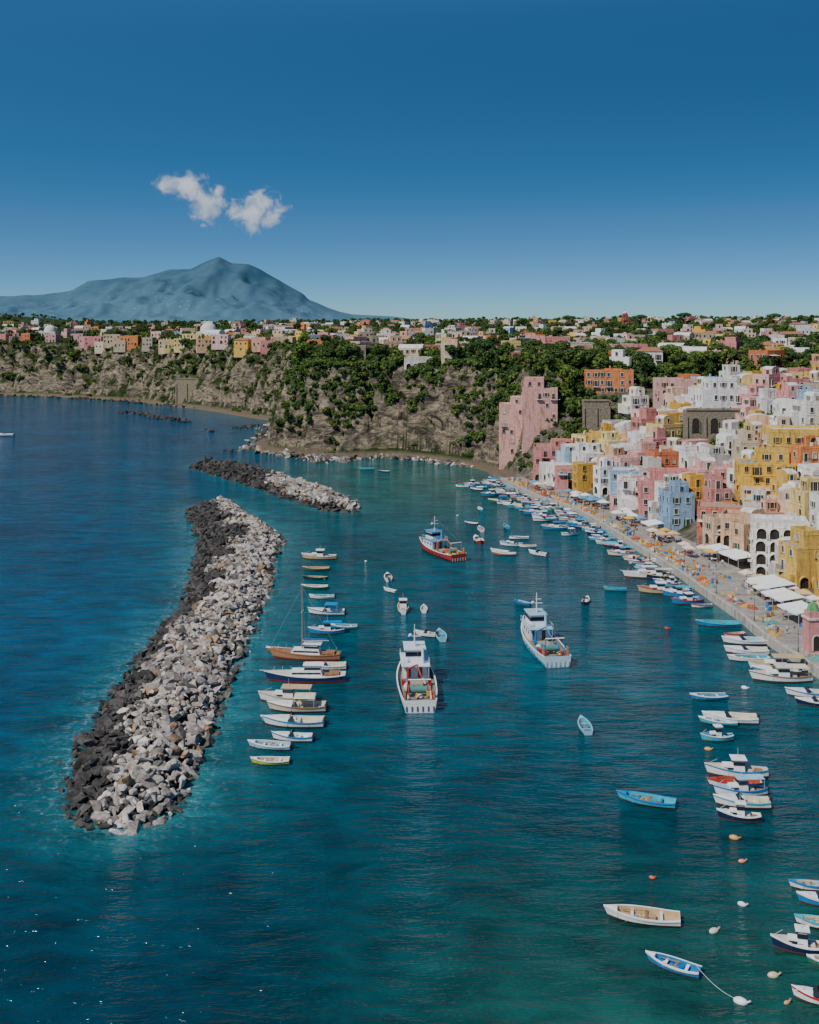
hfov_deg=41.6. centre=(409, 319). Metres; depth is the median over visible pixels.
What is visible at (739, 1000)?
mooring buoy
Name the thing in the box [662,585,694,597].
cabin boat
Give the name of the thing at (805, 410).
white house
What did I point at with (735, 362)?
peach house
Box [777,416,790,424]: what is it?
beige house
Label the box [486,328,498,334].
beige house
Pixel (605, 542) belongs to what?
rowing boat
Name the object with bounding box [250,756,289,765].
rowing boat
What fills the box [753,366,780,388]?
pink house
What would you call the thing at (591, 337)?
white house
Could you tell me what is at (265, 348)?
pink house
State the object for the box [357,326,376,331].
peach house
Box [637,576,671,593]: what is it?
cabin boat
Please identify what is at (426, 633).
motorboat
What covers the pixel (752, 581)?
parasol
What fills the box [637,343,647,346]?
pink house
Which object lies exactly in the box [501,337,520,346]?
yellow house
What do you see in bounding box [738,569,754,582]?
parasol
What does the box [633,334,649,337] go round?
stone house
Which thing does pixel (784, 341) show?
white house
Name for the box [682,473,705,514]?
yellow house
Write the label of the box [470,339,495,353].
umbrella pine tree
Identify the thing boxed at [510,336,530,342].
peach house
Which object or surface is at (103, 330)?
beige house
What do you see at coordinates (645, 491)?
pink house
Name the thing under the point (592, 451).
white house
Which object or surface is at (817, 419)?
beige house
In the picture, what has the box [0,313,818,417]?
plateau trees
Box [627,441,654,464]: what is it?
pink house
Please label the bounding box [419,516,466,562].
fishing trawler
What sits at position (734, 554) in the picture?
awning
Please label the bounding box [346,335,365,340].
pink house
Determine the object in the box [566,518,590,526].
cabin boat
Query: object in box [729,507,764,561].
peach house
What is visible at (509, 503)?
motorboat
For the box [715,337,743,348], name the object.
pink house
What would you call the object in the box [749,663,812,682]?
cabin boat
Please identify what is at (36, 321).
white house
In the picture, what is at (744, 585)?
fish crate stack
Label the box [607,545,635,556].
cabin boat
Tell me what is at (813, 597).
parasol
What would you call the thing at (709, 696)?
rowing boat
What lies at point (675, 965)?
rowing boat
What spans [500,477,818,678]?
quay
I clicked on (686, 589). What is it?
motorboat
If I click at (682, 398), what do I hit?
white house
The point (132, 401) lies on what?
shore boulders
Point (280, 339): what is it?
peach house
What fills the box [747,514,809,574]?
white house
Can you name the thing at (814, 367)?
yellow house
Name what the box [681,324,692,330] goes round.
white house
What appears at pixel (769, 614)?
fish crate stack
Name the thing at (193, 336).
yellow house
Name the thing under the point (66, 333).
pink house
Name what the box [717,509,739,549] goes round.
peach house
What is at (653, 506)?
white house
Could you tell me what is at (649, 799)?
rowing boat
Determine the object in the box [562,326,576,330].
beige house
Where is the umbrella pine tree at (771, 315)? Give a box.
[765,313,781,322]
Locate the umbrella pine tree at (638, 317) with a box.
[632,314,647,323]
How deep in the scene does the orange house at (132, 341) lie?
837.41 m
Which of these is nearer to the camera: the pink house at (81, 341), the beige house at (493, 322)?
the pink house at (81, 341)
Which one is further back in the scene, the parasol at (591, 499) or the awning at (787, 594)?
the parasol at (591, 499)
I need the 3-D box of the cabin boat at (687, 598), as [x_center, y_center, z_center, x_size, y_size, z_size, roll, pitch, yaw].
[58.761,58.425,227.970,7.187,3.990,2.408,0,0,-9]
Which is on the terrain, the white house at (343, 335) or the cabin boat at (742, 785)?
the white house at (343, 335)
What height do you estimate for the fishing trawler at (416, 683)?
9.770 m
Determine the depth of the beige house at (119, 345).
837.52 m
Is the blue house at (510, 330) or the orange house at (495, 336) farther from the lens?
the blue house at (510, 330)
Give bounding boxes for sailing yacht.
[265,585,340,660]
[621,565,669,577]
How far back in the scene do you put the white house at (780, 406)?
329.92 m
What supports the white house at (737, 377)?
on the terrain
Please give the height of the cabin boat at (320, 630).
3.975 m
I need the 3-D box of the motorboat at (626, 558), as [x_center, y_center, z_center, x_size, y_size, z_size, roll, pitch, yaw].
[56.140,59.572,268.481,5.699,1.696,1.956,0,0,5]
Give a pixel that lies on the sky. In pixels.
(412, 159)
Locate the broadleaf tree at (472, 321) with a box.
[465,317,474,324]
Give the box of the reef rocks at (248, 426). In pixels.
[232,424,261,428]
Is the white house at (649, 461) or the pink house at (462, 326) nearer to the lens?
the white house at (649, 461)
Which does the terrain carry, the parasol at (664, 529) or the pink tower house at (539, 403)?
the pink tower house at (539, 403)
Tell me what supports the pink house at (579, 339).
on the terrain
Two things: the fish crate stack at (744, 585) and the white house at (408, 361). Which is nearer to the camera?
the fish crate stack at (744, 585)
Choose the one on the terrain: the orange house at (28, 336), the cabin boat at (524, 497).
the orange house at (28, 336)
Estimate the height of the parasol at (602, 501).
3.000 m
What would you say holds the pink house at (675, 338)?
on the terrain
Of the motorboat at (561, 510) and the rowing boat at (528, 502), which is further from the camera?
the rowing boat at (528, 502)
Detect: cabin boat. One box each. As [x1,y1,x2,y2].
[258,678,315,701]
[262,662,345,682]
[302,549,336,559]
[308,620,343,634]
[397,598,408,614]
[464,477,479,486]
[481,489,501,496]
[482,480,502,486]
[491,481,504,487]
[499,537,522,546]
[516,494,532,500]
[523,506,537,514]
[532,510,554,516]
[541,499,563,511]
[541,521,568,529]
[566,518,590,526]
[585,525,599,532]
[595,533,614,540]
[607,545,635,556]
[609,541,629,549]
[634,557,651,569]
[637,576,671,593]
[641,567,674,578]
[662,576,681,584]
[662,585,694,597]
[671,592,703,604]
[700,724,733,741]
[704,754,768,777]
[713,767,767,795]
[716,800,761,822]
[747,651,808,671]
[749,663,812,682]
[770,924,818,955]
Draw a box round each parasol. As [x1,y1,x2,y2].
[585,497,597,500]
[597,499,609,502]
[611,510,623,513]
[624,515,634,525]
[626,513,637,522]
[635,515,645,525]
[646,528,658,538]
[654,531,667,541]
[658,527,670,538]
[667,530,679,541]
[678,541,690,552]
[682,545,695,556]
[696,544,706,556]
[703,548,716,560]
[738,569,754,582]
[745,579,758,589]
[752,584,768,598]
[783,585,798,588]
[792,598,804,600]
[794,589,812,594]
[805,595,818,600]
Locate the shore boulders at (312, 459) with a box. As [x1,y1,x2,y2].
[296,453,480,467]
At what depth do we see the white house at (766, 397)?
354.45 m
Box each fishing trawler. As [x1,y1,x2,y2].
[395,624,439,712]
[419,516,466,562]
[520,592,570,667]
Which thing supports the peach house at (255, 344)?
on the terrain
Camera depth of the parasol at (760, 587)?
225.55 m
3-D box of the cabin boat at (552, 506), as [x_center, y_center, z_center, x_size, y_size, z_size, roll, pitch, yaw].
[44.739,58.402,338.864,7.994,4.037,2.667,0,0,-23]
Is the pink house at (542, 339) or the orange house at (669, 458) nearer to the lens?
the orange house at (669, 458)
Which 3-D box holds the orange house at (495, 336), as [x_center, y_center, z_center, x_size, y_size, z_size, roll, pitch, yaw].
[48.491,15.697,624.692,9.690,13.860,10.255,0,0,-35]
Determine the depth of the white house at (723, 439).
324.70 m
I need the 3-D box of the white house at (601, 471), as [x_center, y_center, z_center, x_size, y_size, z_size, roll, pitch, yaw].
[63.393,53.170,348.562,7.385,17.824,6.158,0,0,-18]
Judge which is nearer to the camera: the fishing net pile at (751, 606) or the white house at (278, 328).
the fishing net pile at (751, 606)
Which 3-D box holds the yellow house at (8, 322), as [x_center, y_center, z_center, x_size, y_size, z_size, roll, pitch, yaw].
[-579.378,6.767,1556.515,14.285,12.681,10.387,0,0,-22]
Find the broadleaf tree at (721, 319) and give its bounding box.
[716,317,726,322]
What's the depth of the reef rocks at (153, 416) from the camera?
659.66 m
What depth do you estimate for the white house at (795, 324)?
1015.03 m
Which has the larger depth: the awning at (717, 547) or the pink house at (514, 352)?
the pink house at (514, 352)
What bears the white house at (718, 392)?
on the terrain
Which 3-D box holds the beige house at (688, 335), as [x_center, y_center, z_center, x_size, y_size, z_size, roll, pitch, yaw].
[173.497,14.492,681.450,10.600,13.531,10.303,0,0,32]
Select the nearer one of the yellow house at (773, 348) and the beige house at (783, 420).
the beige house at (783, 420)
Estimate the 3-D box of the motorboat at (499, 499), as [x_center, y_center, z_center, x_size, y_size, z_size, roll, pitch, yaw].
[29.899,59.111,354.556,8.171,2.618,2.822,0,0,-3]
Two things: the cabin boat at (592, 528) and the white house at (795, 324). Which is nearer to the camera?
the cabin boat at (592, 528)
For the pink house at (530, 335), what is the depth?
664.39 m
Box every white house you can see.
[31,319,40,324]
[202,330,224,335]
[275,325,291,329]
[309,333,319,338]
[330,332,348,341]
[377,329,396,336]
[403,356,431,370]
[422,327,433,335]
[444,325,460,330]
[465,328,475,334]
[515,326,526,330]
[535,324,548,330]
[539,462,550,485]
[546,460,571,486]
[567,341,593,344]
[572,442,586,461]
[580,443,604,460]
[590,335,609,338]
[591,328,604,335]
[593,457,612,498]
[599,419,624,430]
[606,349,632,368]
[617,472,644,511]
[618,386,649,419]
[618,420,630,433]
[618,441,635,453]
[626,456,660,474]
[627,430,648,444]
[636,347,663,365]
[640,426,645,431]
[648,474,678,519]
[657,406,676,414]
[662,322,674,327]
[674,386,698,402]
[674,442,695,467]
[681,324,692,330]
[684,442,710,467]
[690,377,747,407]
[695,445,732,465]
[715,432,737,459]
[719,364,745,376]
[719,419,740,434]
[724,375,743,384]
[727,449,753,492]
[734,326,746,332]
[743,490,766,508]
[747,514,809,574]
[757,388,776,414]
[758,328,771,335]
[766,333,784,341]
[768,398,790,424]
[768,536,789,575]
[773,338,795,347]
[779,512,795,515]
[782,469,818,487]
[784,391,818,425]
[789,322,806,327]
[796,325,817,334]
[797,463,818,479]
[809,492,818,526]
[812,516,818,529]
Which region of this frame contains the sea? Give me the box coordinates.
[0,396,818,1023]
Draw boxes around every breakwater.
[56,495,287,835]
[189,456,361,512]
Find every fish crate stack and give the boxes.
[664,549,671,553]
[689,570,699,575]
[710,578,717,583]
[741,583,750,588]
[746,590,756,594]
[764,611,773,617]
[765,605,776,610]
[765,624,772,630]
[771,626,778,631]
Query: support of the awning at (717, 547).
on the quay
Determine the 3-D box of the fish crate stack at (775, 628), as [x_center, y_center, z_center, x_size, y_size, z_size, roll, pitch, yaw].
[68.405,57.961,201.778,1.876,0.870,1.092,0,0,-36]
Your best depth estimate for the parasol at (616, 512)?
313.26 m
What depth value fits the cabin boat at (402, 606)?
222.15 m
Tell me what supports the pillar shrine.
on the quay
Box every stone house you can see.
[116,326,130,330]
[347,344,366,358]
[369,335,384,344]
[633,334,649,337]
[792,347,809,361]
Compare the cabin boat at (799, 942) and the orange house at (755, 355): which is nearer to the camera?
the cabin boat at (799, 942)
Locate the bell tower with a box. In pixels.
[621,311,627,324]
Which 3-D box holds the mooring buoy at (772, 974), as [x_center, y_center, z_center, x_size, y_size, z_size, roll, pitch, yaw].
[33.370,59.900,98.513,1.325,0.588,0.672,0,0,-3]
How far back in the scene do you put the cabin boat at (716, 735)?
153.29 m
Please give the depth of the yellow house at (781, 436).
302.58 m
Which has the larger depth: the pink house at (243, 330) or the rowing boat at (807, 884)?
the pink house at (243, 330)
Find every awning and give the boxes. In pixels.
[641,519,662,532]
[705,543,730,551]
[718,549,750,565]
[747,574,796,589]
[761,587,804,612]
[777,600,807,622]
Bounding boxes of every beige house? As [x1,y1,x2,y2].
[18,325,28,328]
[95,342,105,353]
[98,329,112,335]
[113,339,125,351]
[142,336,155,351]
[290,318,299,322]
[398,344,425,356]
[435,333,456,341]
[441,340,457,366]
[459,331,478,335]
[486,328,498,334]
[488,320,496,326]
[503,319,512,325]
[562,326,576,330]
[582,326,595,331]
[591,457,596,462]
[659,437,683,449]
[673,332,693,339]
[692,331,700,337]
[692,333,713,341]
[703,331,719,336]
[731,430,758,460]
[742,329,756,336]
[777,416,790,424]
[788,337,815,346]
[803,382,818,388]
[809,370,818,381]
[816,413,818,425]
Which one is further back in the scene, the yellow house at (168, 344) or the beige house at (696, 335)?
the yellow house at (168, 344)
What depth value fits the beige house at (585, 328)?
988.50 m
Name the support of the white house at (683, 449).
on the terrain
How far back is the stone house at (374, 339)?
687.65 m
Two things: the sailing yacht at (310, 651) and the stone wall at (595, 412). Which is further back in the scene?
the stone wall at (595, 412)
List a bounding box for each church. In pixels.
[41,325,59,338]
[196,320,216,333]
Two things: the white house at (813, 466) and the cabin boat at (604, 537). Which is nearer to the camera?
the white house at (813, 466)
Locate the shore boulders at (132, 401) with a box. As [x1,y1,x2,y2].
[0,394,196,407]
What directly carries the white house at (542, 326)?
on the terrain
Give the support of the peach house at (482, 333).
on the terrain
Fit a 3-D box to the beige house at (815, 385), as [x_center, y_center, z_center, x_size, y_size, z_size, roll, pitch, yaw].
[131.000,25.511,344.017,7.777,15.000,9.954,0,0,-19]
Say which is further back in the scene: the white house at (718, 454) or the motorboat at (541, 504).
the motorboat at (541, 504)
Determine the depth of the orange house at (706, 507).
282.48 m
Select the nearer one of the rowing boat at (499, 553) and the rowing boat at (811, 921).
the rowing boat at (811, 921)
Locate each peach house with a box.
[12,329,23,332]
[103,334,121,347]
[158,338,170,353]
[180,327,194,334]
[196,337,210,352]
[251,335,268,351]
[264,320,273,324]
[271,335,286,342]
[272,330,285,336]
[285,336,295,343]
[306,322,318,329]
[329,326,342,330]
[354,328,374,337]
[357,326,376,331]
[379,335,406,347]
[400,331,411,340]
[446,339,465,346]
[450,332,467,337]
[479,331,486,335]
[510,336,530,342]
[571,345,597,347]
[597,444,626,464]
[664,386,686,408]
[670,406,696,422]
[703,514,720,551]
[704,348,738,364]
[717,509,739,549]
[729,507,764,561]
[737,384,748,388]
[745,413,772,424]
[755,428,761,446]
[760,498,783,514]
[769,486,793,513]
[778,331,804,334]
[804,354,818,365]
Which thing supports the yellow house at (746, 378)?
on the terrain
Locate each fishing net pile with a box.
[746,604,757,609]
[764,619,777,623]
[771,633,781,637]
[807,655,818,660]
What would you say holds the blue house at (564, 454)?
on the terrain
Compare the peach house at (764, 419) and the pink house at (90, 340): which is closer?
the peach house at (764, 419)
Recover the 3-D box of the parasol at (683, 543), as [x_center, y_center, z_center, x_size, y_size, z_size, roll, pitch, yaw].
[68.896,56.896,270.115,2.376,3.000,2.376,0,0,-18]
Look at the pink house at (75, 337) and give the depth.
893.52 m
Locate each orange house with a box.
[21,333,34,340]
[85,320,93,326]
[93,326,105,328]
[120,333,139,350]
[300,322,308,329]
[306,338,322,345]
[356,322,367,327]
[485,335,504,345]
[584,366,635,393]
[640,448,678,467]
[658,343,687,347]
[678,374,700,378]
[697,500,742,544]
[749,349,784,367]
[789,435,818,471]
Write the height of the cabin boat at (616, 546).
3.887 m
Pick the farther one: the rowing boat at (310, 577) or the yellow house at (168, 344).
the yellow house at (168, 344)
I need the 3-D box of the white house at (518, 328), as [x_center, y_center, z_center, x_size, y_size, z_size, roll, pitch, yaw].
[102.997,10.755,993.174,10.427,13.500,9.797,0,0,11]
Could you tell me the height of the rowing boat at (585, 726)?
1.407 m
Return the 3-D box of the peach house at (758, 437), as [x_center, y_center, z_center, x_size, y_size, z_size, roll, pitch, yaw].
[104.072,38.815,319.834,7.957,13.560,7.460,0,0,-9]
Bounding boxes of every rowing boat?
[248,739,293,750]
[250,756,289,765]
[301,584,327,588]
[302,566,328,570]
[302,575,327,579]
[309,593,335,598]
[331,623,356,628]
[359,467,374,469]
[384,587,396,592]
[420,604,426,612]
[435,628,446,641]
[456,485,468,487]
[465,521,478,524]
[471,486,486,488]
[477,525,484,531]
[490,548,508,551]
[492,551,515,555]
[500,492,520,495]
[507,505,529,507]
[509,535,528,538]
[514,598,531,605]
[519,544,535,547]
[525,501,541,503]
[571,525,595,528]
[578,715,592,734]
[589,537,614,540]
[596,541,622,544]
[603,586,626,590]
[604,904,680,927]
[616,789,676,808]
[621,554,639,557]
[631,562,654,565]
[645,950,701,979]
[690,692,727,700]
[691,603,712,607]
[695,619,741,626]
[698,715,737,725]
[707,776,762,785]
[724,631,745,635]
[727,654,769,661]
[788,878,818,890]
[794,913,818,928]
[806,954,818,965]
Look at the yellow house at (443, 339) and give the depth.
564.87 m
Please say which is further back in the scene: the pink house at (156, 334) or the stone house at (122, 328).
the stone house at (122, 328)
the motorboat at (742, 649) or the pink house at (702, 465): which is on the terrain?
the pink house at (702, 465)
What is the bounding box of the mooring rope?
[695,964,733,997]
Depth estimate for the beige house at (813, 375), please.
356.12 m
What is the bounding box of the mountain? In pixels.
[0,257,411,323]
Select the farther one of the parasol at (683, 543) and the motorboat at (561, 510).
the motorboat at (561, 510)
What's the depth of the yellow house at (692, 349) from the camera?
478.46 m
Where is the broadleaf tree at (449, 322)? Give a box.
[446,319,455,325]
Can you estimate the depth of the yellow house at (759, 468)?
289.01 m
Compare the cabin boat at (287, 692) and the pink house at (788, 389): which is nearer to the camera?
the cabin boat at (287, 692)
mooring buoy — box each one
[709,926,719,933]
[729,834,740,839]
[733,996,750,1004]
[738,858,746,862]
[738,901,747,906]
[767,971,781,977]
[784,998,791,1004]
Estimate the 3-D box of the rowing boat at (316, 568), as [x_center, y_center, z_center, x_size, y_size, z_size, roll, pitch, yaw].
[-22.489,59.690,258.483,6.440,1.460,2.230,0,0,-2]
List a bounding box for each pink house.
[0,332,11,340]
[9,333,21,342]
[45,332,60,341]
[61,329,73,337]
[70,334,84,341]
[74,326,83,329]
[79,336,83,347]
[84,336,102,349]
[151,330,165,339]
[211,334,230,349]
[224,329,240,333]
[238,321,245,325]
[241,328,249,333]
[253,329,267,335]
[261,338,276,353]
[318,331,329,334]
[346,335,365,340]
[350,341,371,346]
[405,328,418,334]
[421,343,440,350]
[457,323,468,330]
[509,350,539,362]
[525,333,535,338]
[531,438,573,479]
[536,336,548,343]
[546,335,569,341]
[552,465,571,493]
[573,334,590,341]
[607,343,636,347]
[609,455,639,489]
[620,430,639,442]
[622,334,633,339]
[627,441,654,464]
[631,405,646,416]
[631,408,656,429]
[634,467,687,515]
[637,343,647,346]
[644,427,667,448]
[651,326,673,334]
[653,376,696,408]
[662,335,691,346]
[682,327,690,330]
[682,438,708,444]
[684,316,696,322]
[688,457,715,484]
[702,319,712,325]
[703,474,735,503]
[709,463,732,486]
[713,324,727,331]
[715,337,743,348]
[731,397,762,420]
[740,385,764,404]
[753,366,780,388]
[761,331,780,334]
[761,341,784,346]
[776,382,797,398]
[778,373,792,383]
[787,367,811,377]
[791,378,809,388]
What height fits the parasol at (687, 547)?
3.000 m
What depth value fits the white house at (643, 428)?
370.22 m
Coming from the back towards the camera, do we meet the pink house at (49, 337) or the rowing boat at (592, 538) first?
the pink house at (49, 337)
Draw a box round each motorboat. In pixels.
[0,433,14,435]
[262,713,326,727]
[267,693,328,712]
[271,729,315,741]
[307,602,346,614]
[322,660,347,670]
[384,572,391,581]
[415,629,437,637]
[473,535,484,543]
[488,495,512,502]
[496,486,518,492]
[502,501,523,505]
[510,491,524,496]
[515,505,533,509]
[520,498,539,502]
[528,549,548,556]
[531,500,549,507]
[532,516,556,521]
[554,509,571,512]
[556,508,574,516]
[559,512,580,520]
[561,527,577,535]
[569,516,587,522]
[581,523,600,530]
[581,595,589,605]
[586,530,605,534]
[591,530,611,536]
[623,555,645,560]
[628,557,651,564]
[653,577,678,582]
[661,586,692,591]
[702,710,759,724]
[713,792,772,808]
[722,634,767,644]
[724,644,769,654]
[752,664,801,671]
[785,686,818,697]
[791,984,818,1005]
[795,695,818,706]
[796,890,818,906]
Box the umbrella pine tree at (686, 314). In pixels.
[676,312,691,323]
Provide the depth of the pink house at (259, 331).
788.66 m
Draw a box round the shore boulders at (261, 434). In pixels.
[238,422,269,450]
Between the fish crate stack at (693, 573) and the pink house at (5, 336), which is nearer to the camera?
the fish crate stack at (693, 573)
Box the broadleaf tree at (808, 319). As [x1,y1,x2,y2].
[802,316,812,322]
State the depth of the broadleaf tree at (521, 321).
1239.22 m
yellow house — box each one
[3,321,13,323]
[164,339,173,353]
[174,337,189,352]
[182,332,203,339]
[234,338,250,356]
[288,331,306,339]
[435,337,449,344]
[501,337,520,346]
[568,333,586,336]
[571,430,591,442]
[572,459,596,492]
[588,431,624,442]
[598,431,624,451]
[646,415,681,437]
[659,408,682,425]
[669,400,691,409]
[681,346,707,351]
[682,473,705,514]
[691,376,704,386]
[692,326,709,332]
[703,339,711,347]
[734,447,795,504]
[738,373,752,384]
[738,421,761,435]
[744,494,768,501]
[746,371,761,373]
[761,425,818,459]
[762,340,792,362]
[770,468,797,494]
[776,525,818,591]
[789,476,818,521]
[790,371,802,377]
[799,365,818,378]
[814,550,818,601]
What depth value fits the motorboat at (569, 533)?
299.51 m
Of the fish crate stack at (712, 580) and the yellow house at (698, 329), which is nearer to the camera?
the fish crate stack at (712, 580)
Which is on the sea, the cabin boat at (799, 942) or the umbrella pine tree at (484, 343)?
the cabin boat at (799, 942)
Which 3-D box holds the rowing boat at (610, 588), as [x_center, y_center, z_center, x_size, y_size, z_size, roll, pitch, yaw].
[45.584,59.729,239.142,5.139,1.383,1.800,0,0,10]
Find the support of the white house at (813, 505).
on the terrain
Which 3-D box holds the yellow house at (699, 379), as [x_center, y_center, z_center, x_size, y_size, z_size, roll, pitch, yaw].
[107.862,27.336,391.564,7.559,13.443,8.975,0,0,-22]
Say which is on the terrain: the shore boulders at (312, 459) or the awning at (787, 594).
the shore boulders at (312, 459)
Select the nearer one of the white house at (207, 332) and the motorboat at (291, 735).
the motorboat at (291, 735)
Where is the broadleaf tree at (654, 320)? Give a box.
[648,318,657,324]
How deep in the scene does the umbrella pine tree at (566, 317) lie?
1240.21 m
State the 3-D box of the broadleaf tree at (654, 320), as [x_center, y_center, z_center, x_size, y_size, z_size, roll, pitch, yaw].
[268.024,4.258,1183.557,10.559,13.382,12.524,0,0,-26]
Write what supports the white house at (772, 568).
on the terrain
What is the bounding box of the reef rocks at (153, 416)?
[118,410,191,421]
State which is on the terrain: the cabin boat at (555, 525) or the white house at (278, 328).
the white house at (278, 328)
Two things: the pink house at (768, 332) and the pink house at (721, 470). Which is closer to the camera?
the pink house at (721, 470)
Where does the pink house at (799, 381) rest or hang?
on the terrain
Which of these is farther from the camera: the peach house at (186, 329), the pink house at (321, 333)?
the peach house at (186, 329)
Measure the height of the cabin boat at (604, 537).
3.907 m
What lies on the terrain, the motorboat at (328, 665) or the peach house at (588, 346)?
the peach house at (588, 346)
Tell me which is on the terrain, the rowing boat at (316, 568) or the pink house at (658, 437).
the pink house at (658, 437)
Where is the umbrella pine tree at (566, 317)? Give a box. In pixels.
[562,315,574,321]
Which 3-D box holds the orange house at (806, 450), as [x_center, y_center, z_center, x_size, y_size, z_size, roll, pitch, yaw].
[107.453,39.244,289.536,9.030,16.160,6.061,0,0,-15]
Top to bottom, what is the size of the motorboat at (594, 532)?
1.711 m
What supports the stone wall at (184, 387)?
on the terrain
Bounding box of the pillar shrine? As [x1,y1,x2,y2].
[800,600,818,656]
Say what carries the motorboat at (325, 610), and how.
on the sea
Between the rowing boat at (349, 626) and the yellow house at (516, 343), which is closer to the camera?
the rowing boat at (349, 626)
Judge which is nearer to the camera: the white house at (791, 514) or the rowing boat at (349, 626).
the rowing boat at (349, 626)
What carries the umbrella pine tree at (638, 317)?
on the terrain
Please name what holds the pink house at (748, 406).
on the terrain
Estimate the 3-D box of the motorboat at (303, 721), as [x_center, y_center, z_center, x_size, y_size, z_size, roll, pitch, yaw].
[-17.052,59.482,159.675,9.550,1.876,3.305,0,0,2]
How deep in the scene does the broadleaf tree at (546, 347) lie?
465.03 m
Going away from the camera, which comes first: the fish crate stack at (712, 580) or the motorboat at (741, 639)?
the motorboat at (741, 639)
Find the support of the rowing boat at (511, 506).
on the sea
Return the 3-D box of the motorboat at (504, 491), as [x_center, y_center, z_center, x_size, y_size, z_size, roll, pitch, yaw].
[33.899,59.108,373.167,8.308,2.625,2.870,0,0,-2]
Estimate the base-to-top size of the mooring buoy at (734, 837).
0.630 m
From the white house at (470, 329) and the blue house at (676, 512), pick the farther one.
the white house at (470, 329)
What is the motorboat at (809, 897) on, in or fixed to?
on the sea
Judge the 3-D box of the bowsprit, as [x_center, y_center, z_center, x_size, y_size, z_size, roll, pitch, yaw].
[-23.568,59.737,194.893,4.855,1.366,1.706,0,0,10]
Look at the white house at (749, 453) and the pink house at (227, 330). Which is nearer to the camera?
the white house at (749, 453)
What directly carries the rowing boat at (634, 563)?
on the sea
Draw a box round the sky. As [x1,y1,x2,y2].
[0,0,818,319]
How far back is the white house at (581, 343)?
537.37 m
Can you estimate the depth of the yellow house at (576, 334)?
709.51 m
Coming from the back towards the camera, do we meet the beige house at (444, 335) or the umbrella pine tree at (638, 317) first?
the umbrella pine tree at (638, 317)
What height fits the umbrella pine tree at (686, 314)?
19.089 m
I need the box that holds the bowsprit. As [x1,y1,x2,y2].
[266,646,284,651]
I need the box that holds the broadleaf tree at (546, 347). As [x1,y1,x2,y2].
[538,345,550,354]
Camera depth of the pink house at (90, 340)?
867.63 m
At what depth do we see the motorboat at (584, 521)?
317.34 m
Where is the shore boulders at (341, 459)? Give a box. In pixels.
[255,446,357,462]
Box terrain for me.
[0,316,813,596]
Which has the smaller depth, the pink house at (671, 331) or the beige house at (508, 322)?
the pink house at (671, 331)
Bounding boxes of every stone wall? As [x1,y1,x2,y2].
[175,378,196,403]
[582,399,609,429]
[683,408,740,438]
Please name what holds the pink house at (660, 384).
on the terrain
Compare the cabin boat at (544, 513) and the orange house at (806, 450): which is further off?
the cabin boat at (544, 513)
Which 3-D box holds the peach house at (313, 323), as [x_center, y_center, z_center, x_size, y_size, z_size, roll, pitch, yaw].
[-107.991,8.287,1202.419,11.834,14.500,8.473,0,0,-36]
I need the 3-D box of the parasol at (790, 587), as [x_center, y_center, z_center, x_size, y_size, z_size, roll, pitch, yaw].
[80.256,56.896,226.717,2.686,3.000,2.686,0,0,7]
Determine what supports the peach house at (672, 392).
on the terrain
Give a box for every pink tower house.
[499,396,521,468]
[520,377,559,456]
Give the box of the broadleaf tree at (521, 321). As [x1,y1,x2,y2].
[517,318,526,324]
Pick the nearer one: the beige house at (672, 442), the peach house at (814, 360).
the beige house at (672, 442)
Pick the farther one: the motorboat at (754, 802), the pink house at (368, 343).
the pink house at (368, 343)
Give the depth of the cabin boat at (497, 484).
384.38 m
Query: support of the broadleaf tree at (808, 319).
on the terrain
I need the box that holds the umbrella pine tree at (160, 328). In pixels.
[153,326,166,330]
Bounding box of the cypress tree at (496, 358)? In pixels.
[494,353,498,372]
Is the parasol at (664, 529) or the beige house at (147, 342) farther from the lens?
the beige house at (147, 342)
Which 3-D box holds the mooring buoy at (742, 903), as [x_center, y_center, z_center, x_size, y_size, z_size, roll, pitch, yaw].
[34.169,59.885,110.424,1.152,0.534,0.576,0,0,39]
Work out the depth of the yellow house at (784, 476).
282.05 m
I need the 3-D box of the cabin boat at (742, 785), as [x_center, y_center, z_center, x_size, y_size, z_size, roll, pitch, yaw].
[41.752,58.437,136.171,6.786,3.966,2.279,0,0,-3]
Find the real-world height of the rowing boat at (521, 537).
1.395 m
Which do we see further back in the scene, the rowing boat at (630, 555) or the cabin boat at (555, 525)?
the cabin boat at (555, 525)
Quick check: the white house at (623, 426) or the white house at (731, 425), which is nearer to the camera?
the white house at (731, 425)
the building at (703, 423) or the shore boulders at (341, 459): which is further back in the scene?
the shore boulders at (341, 459)
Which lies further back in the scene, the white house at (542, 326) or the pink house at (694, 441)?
the white house at (542, 326)
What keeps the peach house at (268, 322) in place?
on the terrain
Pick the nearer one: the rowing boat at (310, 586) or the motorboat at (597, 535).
the rowing boat at (310, 586)
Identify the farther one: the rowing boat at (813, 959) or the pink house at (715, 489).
the pink house at (715, 489)
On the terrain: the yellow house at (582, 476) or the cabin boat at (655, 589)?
the yellow house at (582, 476)
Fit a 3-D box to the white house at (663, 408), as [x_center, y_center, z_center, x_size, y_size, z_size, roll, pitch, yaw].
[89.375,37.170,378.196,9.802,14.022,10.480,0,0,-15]
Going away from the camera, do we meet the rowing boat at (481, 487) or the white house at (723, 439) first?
the white house at (723, 439)
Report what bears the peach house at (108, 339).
on the terrain
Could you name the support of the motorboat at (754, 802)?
on the sea
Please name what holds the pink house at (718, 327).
on the terrain
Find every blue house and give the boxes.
[421,322,432,327]
[504,327,513,332]
[556,443,574,463]
[609,464,638,509]
[656,480,694,531]
[691,374,714,378]
[796,385,818,398]
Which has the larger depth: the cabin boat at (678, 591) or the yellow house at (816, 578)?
the cabin boat at (678, 591)
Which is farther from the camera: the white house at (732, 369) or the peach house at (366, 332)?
the peach house at (366, 332)

